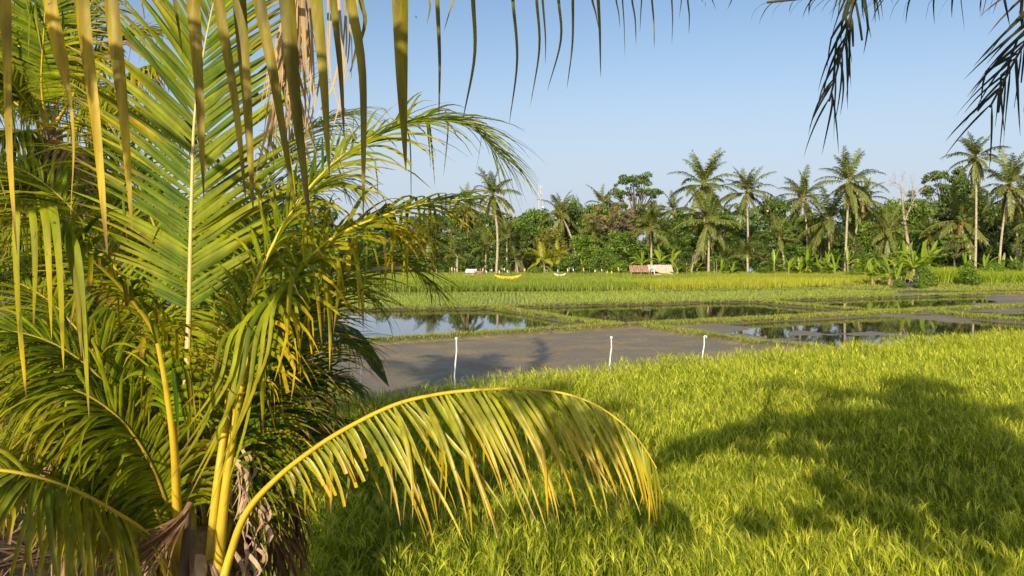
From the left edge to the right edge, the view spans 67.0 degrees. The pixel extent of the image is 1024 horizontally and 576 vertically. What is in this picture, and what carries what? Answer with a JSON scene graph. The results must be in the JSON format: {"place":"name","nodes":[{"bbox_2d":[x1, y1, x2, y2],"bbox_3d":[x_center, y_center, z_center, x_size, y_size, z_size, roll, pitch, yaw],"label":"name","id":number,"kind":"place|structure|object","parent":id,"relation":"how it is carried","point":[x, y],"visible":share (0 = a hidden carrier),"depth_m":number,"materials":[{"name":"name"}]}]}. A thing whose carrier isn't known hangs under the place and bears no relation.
{"place":"outdoors","nodes":[
{"label":"outdoors","id":0,"kind":"place"},
{"bbox_2d":[6,260,982,279],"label":"grove ground","id":1,"kind":"structure","parent":0,"point":[396,267],"depth_m":126.17,"materials":[{"name":"green plant"}]},
{"bbox_2d":[296,225,345,270],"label":"broadleaf tree","id":2,"kind":"object","parent":1,"relation":"on","point":[331,230],"visible":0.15,"depth_m":114.06,"materials":[{"name":"green plant"}]},
{"bbox_2d":[341,234,381,269],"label":"broadleaf tree","id":3,"kind":"object","parent":1,"relation":"on","point":[363,253],"visible":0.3,"depth_m":111.10,"materials":[{"name":"green plant"}]},
{"bbox_2d":[382,226,432,271],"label":"broadleaf tree","id":4,"kind":"object","parent":1,"relation":"on","point":[411,241],"visible":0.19,"depth_m":113.30,"materials":[{"name":"green plant"}]},
{"bbox_2d":[409,213,449,264],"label":"coconut palm","id":5,"kind":"object","parent":1,"relation":"on","point":[432,230],"visible":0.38,"depth_m":107.64,"materials":[{"name":"green plant"}]},
{"bbox_2d":[415,233,466,271],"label":"broadleaf tree","id":6,"kind":"object","parent":1,"relation":"on","point":[442,252],"visible":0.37,"depth_m":109.54,"materials":[{"name":"green plant"}]},
{"bbox_2d":[438,236,475,271],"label":"coconut palm","id":7,"kind":"object","parent":1,"relation":"on","point":[457,248],"visible":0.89,"depth_m":99.88,"materials":[{"name":"green plant"}]},
{"bbox_2d":[441,215,484,267],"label":"broadleaf tree","id":8,"kind":"object","parent":1,"relation":"on","point":[456,223],"visible":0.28,"depth_m":126.41,"materials":[{"name":"green plant"}]},
{"bbox_2d":[450,182,486,268],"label":"coconut palm","id":9,"kind":"object","parent":1,"relation":"on","point":[472,211],"visible":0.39,"depth_m":123.86,"materials":[{"name":"green plant"}]},
{"bbox_2d":[453,230,494,270],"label":"broadleaf tree","id":10,"kind":"object","parent":1,"relation":"on","point":[469,263],"visible":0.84,"depth_m":111.03,"materials":[{"name":"green plant"}]},
{"bbox_2d":[468,226,506,271],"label":"coconut palm","id":11,"kind":"object","parent":1,"relation":"on","point":[487,242],"visible":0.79,"depth_m":111.64,"materials":[{"name":"green plant"}]},
{"bbox_2d":[466,166,521,274],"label":"coconut palm","id":12,"kind":"object","parent":1,"relation":"on","point":[493,188],"visible":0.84,"depth_m":94.33,"materials":[{"name":"green plant"}]},
{"bbox_2d":[479,214,512,268],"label":"broadleaf tree","id":13,"kind":"object","parent":1,"relation":"on","point":[492,254],"visible":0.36,"depth_m":126.97,"materials":[{"name":"green plant"}]},
{"bbox_2d":[490,217,525,265],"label":"coconut palm","id":14,"kind":"object","parent":1,"relation":"on","point":[506,232],"visible":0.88,"depth_m":115.69,"materials":[{"name":"green plant"}]},
{"bbox_2d":[500,238,537,271],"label":"coconut palm","id":15,"kind":"object","parent":1,"relation":"on","point":[515,255],"visible":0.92,"depth_m":98.84,"materials":[{"name":"green plant"}]},
{"bbox_2d":[501,216,538,270],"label":"broadleaf tree","id":16,"kind":"object","parent":1,"relation":"on","point":[530,232],"visible":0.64,"depth_m":119.15,"materials":[{"name":"green plant"}]},
{"bbox_2d":[517,207,562,269],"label":"broadleaf tree","id":17,"kind":"object","parent":1,"relation":"on","point":[534,217],"visible":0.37,"depth_m":125.14,"materials":[{"name":"green plant"}]},
{"bbox_2d":[524,241,559,271],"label":"coconut palm","id":18,"kind":"object","parent":1,"relation":"on","point":[542,256],"visible":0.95,"depth_m":98.86,"materials":[{"name":"yellow plant"}]},
{"bbox_2d":[534,228,568,271],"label":"broadleaf tree","id":19,"kind":"object","parent":1,"relation":"on","point":[546,236],"visible":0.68,"depth_m":111.19,"materials":[{"name":"green plant"}]},
{"bbox_2d":[543,240,570,272],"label":"coconut palm","id":20,"kind":"object","parent":1,"relation":"on","point":[556,250],"visible":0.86,"depth_m":100.94,"materials":[{"name":"yellow plant"}]},
{"bbox_2d":[537,192,581,264],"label":"coconut palm","id":21,"kind":"object","parent":1,"relation":"on","point":[561,207],"visible":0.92,"depth_m":121.69,"materials":[{"name":"green plant"}]},
{"bbox_2d":[546,202,578,267],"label":"broadleaf tree","id":22,"kind":"object","parent":1,"relation":"on","point":[573,215],"visible":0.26,"depth_m":127.09,"materials":[{"name":"green plant"}]},
{"bbox_2d":[553,256,579,272],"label":"bush","id":23,"kind":"object","parent":1,"relation":"on","point":[571,266],"visible":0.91,"depth_m":96.36,"materials":[{"name":"green plant"}]},
{"bbox_2d":[566,195,592,243],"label":"broadleaf tree","id":24,"kind":"object","parent":1,"relation":"on","point":[579,207],"visible":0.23,"depth_m":129.01,"materials":[{"name":"green plant"}]},
{"bbox_2d":[562,233,608,272],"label":"broadleaf tree","id":25,"kind":"object","parent":1,"relation":"on","point":[583,247],"visible":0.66,"depth_m":101.25,"materials":[{"name":"green plant"}]},
{"bbox_2d":[572,215,607,254],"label":"coconut palm","id":26,"kind":"object","parent":1,"relation":"on","point":[592,229],"visible":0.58,"depth_m":117.96,"materials":[{"name":"green plant"}]},
{"bbox_2d":[575,200,609,260],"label":"broadleaf tree","id":27,"kind":"object","parent":1,"relation":"on","point":[584,223],"visible":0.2,"depth_m":127.34,"materials":[{"name":"green plant"}]},
{"bbox_2d":[582,183,621,224],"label":"coconut palm","id":28,"kind":"object","parent":1,"relation":"on","point":[600,196],"visible":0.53,"depth_m":129.53,"materials":[{"name":"green plant"}]},
{"bbox_2d":[589,247,616,272],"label":"bush","id":29,"kind":"object","parent":1,"relation":"on","point":[605,259],"visible":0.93,"depth_m":97.61,"materials":[{"name":"green plant"}]},
{"bbox_2d":[582,199,644,249],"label":"broadleaf tree","id":30,"kind":"object","parent":1,"relation":"on","point":[611,225],"visible":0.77,"depth_m":117.37,"materials":[{"name":"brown plant"}]},
{"bbox_2d":[607,260,628,273],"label":"bush","id":31,"kind":"object","parent":1,"relation":"on","point":[621,266],"visible":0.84,"depth_m":95.52,"materials":[{"name":"green plant"}]},
{"bbox_2d":[600,228,646,272],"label":"broadleaf tree","id":32,"kind":"object","parent":1,"relation":"on","point":[624,247],"visible":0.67,"depth_m":105.38,"materials":[{"name":"green plant"}]},
{"bbox_2d":[603,171,665,261],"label":"broadleaf tree","id":33,"kind":"object","parent":1,"relation":"on","point":[643,180],"visible":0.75,"depth_m":134.03,"materials":[{"name":"green plant"}]},
{"bbox_2d":[621,201,678,264],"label":"coconut palm","id":34,"kind":"object","parent":1,"relation":"on","point":[651,216],"visible":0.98,"depth_m":105.65,"materials":[{"name":"green plant"}]},
{"bbox_2d":[642,226,671,264],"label":"broadleaf tree","id":35,"kind":"object","parent":1,"relation":"on","point":[656,240],"visible":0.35,"depth_m":119.72,"materials":[{"name":"green plant"}]},
{"bbox_2d":[647,217,691,264],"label":"broadleaf tree","id":36,"kind":"object","parent":1,"relation":"on","point":[676,233],"visible":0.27,"depth_m":128.15,"materials":[{"name":"green plant"}]},
{"bbox_2d":[656,236,692,270],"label":"broadleaf tree","id":37,"kind":"object","parent":1,"relation":"on","point":[677,246],"visible":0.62,"depth_m":109.41,"materials":[{"name":"green plant"}]},
{"bbox_2d":[660,190,689,239],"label":"coconut palm","id":38,"kind":"object","parent":1,"relation":"on","point":[672,202],"visible":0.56,"depth_m":141.39,"materials":[{"name":"green plant"}]},
{"bbox_2d":[677,251,706,271],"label":"broadleaf tree","id":39,"kind":"object","parent":1,"relation":"on","point":[686,256],"visible":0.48,"depth_m":99.45,"materials":[{"name":"green plant"}]},
{"bbox_2d":[674,216,724,264],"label":"broadleaf tree","id":40,"kind":"object","parent":1,"relation":"on","point":[694,243],"visible":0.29,"depth_m":126.32,"materials":[{"name":"green plant"}]},
{"bbox_2d":[667,148,738,268],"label":"coconut palm","id":41,"kind":"object","parent":1,"relation":"on","point":[703,176],"visible":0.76,"depth_m":113.42,"materials":[{"name":"green plant"}]},
{"bbox_2d":[670,178,748,271],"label":"coconut palm","id":42,"kind":"object","parent":1,"relation":"on","point":[707,212],"visible":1,"depth_m":96.53,"materials":[{"name":"green plant"}]},
{"bbox_2d":[711,211,740,267],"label":"broadleaf tree","id":43,"kind":"object","parent":1,"relation":"on","point":[726,234],"visible":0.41,"depth_m":126.76,"materials":[{"name":"green plant"}]},
{"bbox_2d":[435,265,1023,283],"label":"tall grass","id":44,"kind":"structure","parent":1,"relation":"on","point":[947,274],"depth_m":77.32,"materials":[{"name":"green plant"}]},
{"bbox_2d":[717,238,754,271],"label":"broadleaf tree","id":45,"kind":"object","parent":1,"relation":"on","point":[739,262],"visible":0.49,"depth_m":105.30,"materials":[{"name":"green plant"}]},
{"bbox_2d":[725,222,760,268],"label":"broadleaf tree","id":46,"kind":"object","parent":1,"relation":"on","point":[752,231],"visible":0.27,"depth_m":126.17,"materials":[{"name":"green plant"}]},
{"bbox_2d":[718,167,777,254],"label":"coconut palm","id":47,"kind":"object","parent":1,"relation":"on","point":[748,184],"visible":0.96,"depth_m":109.40,"materials":[{"name":"green plant"}]},
{"bbox_2d":[726,233,771,272],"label":"coconut palm","id":48,"kind":"object","parent":1,"relation":"on","point":[748,249],"visible":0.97,"depth_m":96.92,"materials":[{"name":"green plant"}]},
{"bbox_2d":[745,230,782,271],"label":"broadleaf tree","id":49,"kind":"object","parent":1,"relation":"on","point":[770,246],"visible":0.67,"depth_m":105.66,"materials":[{"name":"green plant"}]},
{"bbox_2d":[754,194,792,270],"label":"broadleaf tree","id":50,"kind":"object","parent":1,"relation":"on","point":[780,208],"visible":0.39,"depth_m":112.36,"materials":[{"name":"green plant"}]},
{"bbox_2d":[753,212,802,267],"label":"coconut palm","id":51,"kind":"object","parent":1,"relation":"on","point":[777,228],"visible":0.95,"depth_m":105.67,"materials":[{"name":"green plant"}]},
{"bbox_2d":[775,242,815,271],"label":"broadleaf tree","id":52,"kind":"object","parent":1,"relation":"on","point":[795,250],"visible":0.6,"depth_m":105.35,"materials":[{"name":"green plant"}]},
{"bbox_2d":[775,165,832,244],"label":"coconut palm","id":53,"kind":"object","parent":1,"relation":"on","point":[801,193],"visible":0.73,"depth_m":115.75,"materials":[{"name":"green plant"}]},
{"bbox_2d":[795,214,840,267],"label":"broadleaf tree","id":54,"kind":"object","parent":1,"relation":"on","point":[803,241],"visible":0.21,"depth_m":125.30,"materials":[{"name":"green plant"}]},
{"bbox_2d":[803,227,835,264],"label":"coconut palm","id":55,"kind":"object","parent":1,"relation":"on","point":[819,252],"visible":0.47,"depth_m":113.73,"materials":[{"name":"green plant"}]},
{"bbox_2d":[794,182,874,263],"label":"coconut palm","id":56,"kind":"object","parent":1,"relation":"on","point":[831,209],"visible":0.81,"depth_m":107.56,"materials":[{"name":"green plant"}]},
{"bbox_2d":[820,238,860,271],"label":"broadleaf tree","id":57,"kind":"object","parent":1,"relation":"on","point":[838,244],"visible":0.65,"depth_m":105.08,"materials":[{"name":"green plant"}]},
{"bbox_2d":[809,145,889,271],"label":"coconut palm","id":58,"kind":"object","parent":1,"relation":"on","point":[851,197],"visible":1,"depth_m":98.65,"materials":[{"name":"green plant"}]},
{"bbox_2d":[834,203,882,267],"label":"broadleaf tree","id":59,"kind":"object","parent":1,"relation":"on","point":[853,218],"visible":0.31,"depth_m":127.72,"materials":[{"name":"green plant"}]},
{"bbox_2d":[839,178,889,267],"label":"coconut palm","id":60,"kind":"object","parent":1,"relation":"on","point":[863,204],"visible":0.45,"depth_m":125.42,"materials":[{"name":"green plant"}]},
{"bbox_2d":[851,204,904,263],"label":"broadleaf tree","id":61,"kind":"object","parent":1,"relation":"on","point":[867,242],"visible":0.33,"depth_m":126.67,"materials":[{"name":"green plant"}]},
{"bbox_2d":[862,204,918,269],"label":"coconut palm","id":62,"kind":"object","parent":1,"relation":"on","point":[886,239],"visible":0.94,"depth_m":99.58,"materials":[{"name":"green plant"}]},
{"bbox_2d":[876,197,912,245],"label":"broadleaf tree","id":63,"kind":"object","parent":1,"relation":"on","point":[894,204],"visible":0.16,"depth_m":131.42,"materials":[{"name":"green plant"}]},
{"bbox_2d":[887,169,949,259],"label":"dead tree","id":64,"kind":"object","parent":1,"relation":"on","point":[906,234],"visible":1,"depth_m":111.86,"materials":[{"name":"beige wood"}]},
{"bbox_2d":[896,197,952,267],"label":"broadleaf tree","id":65,"kind":"object","parent":1,"relation":"on","point":[914,213],"visible":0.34,"depth_m":128.20,"materials":[{"name":"green plant"}]},
{"bbox_2d":[902,219,946,252],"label":"broadleaf tree","id":66,"kind":"object","parent":1,"relation":"on","point":[914,237],"visible":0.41,"depth_m":121.20,"materials":[{"name":"green plant"}]},
{"bbox_2d":[909,210,952,264],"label":"coconut palm","id":67,"kind":"object","parent":1,"relation":"on","point":[926,236],"visible":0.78,"depth_m":115.86,"materials":[{"name":"green plant"}]},
{"bbox_2d":[905,165,980,266],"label":"broadleaf tree","id":68,"kind":"object","parent":1,"relation":"on","point":[927,191],"visible":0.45,"depth_m":136.60,"materials":[{"name":"green plant"}]},
{"bbox_2d":[937,234,975,266],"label":"broadleaf tree","id":69,"kind":"object","parent":1,"relation":"on","point":[953,253],"visible":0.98,"depth_m":97.80,"materials":[{"name":"green plant"}]},
{"bbox_2d":[919,180,1001,261],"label":"coconut palm","id":70,"kind":"object","parent":1,"relation":"on","point":[962,213],"visible":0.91,"depth_m":111.33,"materials":[{"name":"green plant"}]},
{"bbox_2d":[935,177,992,266],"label":"broadleaf tree","id":71,"kind":"object","parent":1,"relation":"on","point":[969,189],"visible":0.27,"depth_m":129.61,"materials":[{"name":"green plant"}]},
{"bbox_2d":[940,134,1011,267],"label":"coconut palm","id":72,"kind":"object","parent":1,"relation":"on","point":[974,149],"visible":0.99,"depth_m":101.84,"materials":[{"name":"green plant"}]},
{"bbox_2d":[958,231,1003,268],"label":"broadleaf tree","id":73,"kind":"object","parent":1,"relation":"on","point":[991,248],"visible":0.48,"depth_m":115.16,"materials":[{"name":"green plant"}]},
{"bbox_2d":[974,147,1023,262],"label":"coconut palm","id":74,"kind":"object","parent":1,"relation":"on","point":[1007,190],"visible":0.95,"depth_m":103.86,"materials":[{"name":"green plant"}]},
{"bbox_2d":[974,203,1023,261],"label":"broadleaf tree","id":75,"kind":"object","parent":1,"relation":"on","point":[989,213],"visible":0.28,"depth_m":125.47,"materials":[{"name":"green plant"}]},
{"bbox_2d":[985,173,1023,258],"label":"coconut palm","id":76,"kind":"object","parent":1,"relation":"on","point":[1013,221],"visible":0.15,"depth_m":112.22,"materials":[{"name":"green plant"}]},
{"bbox_2d":[993,219,1023,268],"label":"broadleaf tree","id":77,"kind":"object","parent":1,"relation":"on","point":[1008,247],"visible":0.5,"depth_m":121.55,"materials":[{"name":"green plant"}]},
{"bbox_2d":[997,196,1023,265],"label":"coconut palm","id":78,"kind":"object","parent":1,"relation":"on","point":[1020,225],"visible":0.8,"depth_m":108.97,"materials":[{"name":"green plant"}]},
{"bbox_2d":[0,279,1023,575],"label":"paddy ground","id":79,"kind":"structure","parent":0,"point":[434,361],"depth_m":28.02,"materials":[{"name":"soil"}]},
{"bbox_2d":[0,296,104,467],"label":"bush","id":80,"kind":"object","parent":79,"relation":"on","point":[2,388],"visible":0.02,"depth_m":10.64,"materials":[{"name":"green plant"}]},
{"bbox_2d":[31,411,82,575],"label":"banana stump","id":81,"kind":"object","parent":79,"relation":"on","point":[78,568],"visible":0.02,"depth_m":7.49,"materials":[{"name":"brown plant"}]},
{"bbox_2d":[81,450,113,575],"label":"banana stump","id":82,"kind":"object","parent":79,"relation":"on","point":[99,571],"visible":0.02,"depth_m":8.08,"materials":[{"name":"brown plant"}]},
{"bbox_2d":[0,0,227,465],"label":"coconut palm","id":83,"kind":"object","parent":79,"relation":"on","point":[30,33],"visible":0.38,"depth_m":8.59,"materials":[{"name":"green plant"}]},
{"bbox_2d":[0,462,239,575],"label":"leaf litter","id":84,"kind":"object","parent":79,"relation":"on","point":[7,563],"visible":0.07,"depth_m":8.85,"materials":[{"name":"brown plant"}]},
{"bbox_2d":[197,285,388,531],"bbox_3d":[-2.402,1.589,8.537,2.183,3.355,1.496,0,3,0],"label":"banana plant","id":85,"kind":"object","parent":79,"relation":"on","point":[375,368],"visible":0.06,"depth_m":8.36,"materials":[{"name":"green plant"}]},
{"bbox_2d":[0,0,666,575],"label":"young coconut palm","id":86,"kind":"object","parent":79,"relation":"on","point":[168,428],"visible":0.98,"depth_m":4.83,"materials":[{"name":"green plant"}]},
{"bbox_2d":[151,271,870,291],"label":"rice crop","id":87,"kind":"object","parent":79,"relation":"on","point":[573,281],"visible":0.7,"depth_m":73.17,"materials":[{"name":"green plant"}]},
{"bbox_2d":[171,287,897,306],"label":"rice seedlings","id":88,"kind":"object","parent":79,"relation":"on","point":[635,295],"visible":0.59,"depth_m":56.06,"materials":[{"name":"green plant"}]},
{"bbox_2d":[210,286,1023,348],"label":"bund grass","id":89,"kind":"structure","parent":79,"relation":"on","point":[594,322],"depth_m":43.48,"materials":[{"name":"green plant"}]},
{"bbox_2d":[260,325,1023,575],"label":"rice crop","id":90,"kind":"object","parent":79,"relation":"on","point":[654,542],"visible":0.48,"depth_m":9.75,"materials":[{"name":"green plant"}]},
{"bbox_2d":[263,326,1023,575],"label":"rice panicles","id":91,"kind":"object","parent":90,"relation":"attached to","point":[793,500],"visible":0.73,"depth_m":9.64,"materials":[{"name":"green plant"}]},
{"bbox_2d":[627,265,672,274],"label":"shack","id":92,"kind":"structure","parent":79,"relation":"on","point":[639,269],"depth_m":91.92,"materials":[{"name":"metal"}]},
{"bbox_2d":[874,253,905,285],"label":"banana plant","id":93,"kind":"object","parent":79,"relation":"on","point":[888,270],"visible":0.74,"depth_m":72.06,"materials":[{"name":"green plant"}]},
{"bbox_2d":[882,240,928,281],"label":"banana plant","id":94,"kind":"object","parent":79,"relation":"on","point":[904,249],"visible":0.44,"depth_m":77.80,"materials":[{"name":"green plant"}]},
{"bbox_2d":[889,240,941,271],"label":"banana plant","id":95,"kind":"object","parent":79,"relation":"on","point":[923,250],"visible":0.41,"depth_m":74.73,"materials":[{"name":"green plant"}]},
{"bbox_2d":[894,245,940,279],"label":"banana plant","id":96,"kind":"object","parent":79,"relation":"on","point":[913,262],"visible":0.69,"depth_m":74.03,"materials":[{"name":"green plant"}]},
{"bbox_2d":[903,240,943,267],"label":"banana plant","id":97,"kind":"object","parent":79,"relation":"on","point":[933,256],"visible":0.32,"depth_m":75.78,"materials":[{"name":"green plant"}]},
{"bbox_2d":[913,266,938,286],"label":"bush","id":98,"kind":"object","parent":79,"relation":"on","point":[922,271],"visible":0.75,"depth_m":69.70,"materials":[{"name":"green plant"}]},
{"bbox_2d":[956,260,981,285],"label":"bush","id":99,"kind":"object","parent":79,"relation":"on","point":[969,275],"visible":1,"depth_m":71.72,"materials":[{"name":"green plant"}]},
{"bbox_2d":[977,262,1005,272],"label":"bush","id":100,"kind":"object","parent":79,"relation":"on","point":[993,267],"visible":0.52,"depth_m":83.55,"materials":[{"name":"green plant"}]},
{"bbox_2d":[0,0,1023,241],"label":"sky","id":101,"kind":"structure","parent":0,"point":[727,81],"materials":[{"name":"blue"}]},
{"bbox_2d":[217,296,1023,347],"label":"paddy water","id":102,"kind":"structure","parent":0,"point":[423,322],"depth_m":39.24,"materials":[{"name":"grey liquid"}]},
{"bbox_2d":[822,272,1023,291],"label":"bank grass","id":103,"kind":"structure","parent":0,"point":[954,285],"depth_m":70.39,"materials":[{"name":"green plant"}]},
{"label":"ground","id":104,"kind":"structure","parent":0,"visible":0},
{"bbox_2d":[0,0,731,253],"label":"coconut palm","id":105,"kind":"object","parent":104,"relation":"on","point":[285,60],"visible":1,"depth_m":2.71,"materials":[{"name":"green plant"}]},
{"bbox_2d":[20,196,989,266],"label":"wood","id":106,"kind":"object","parent":104,"relation":"on","point":[385,233],"visible":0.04,"depth_m":150.25,"materials":[{"name":"green plant"}]},
{"bbox_2d":[750,0,1023,168],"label":"coconut palm","id":107,"kind":"object","parent":104,"relation":"on","point":[848,25],"visible":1,"depth_m":4.12,"materials":[{"name":"green plant"}]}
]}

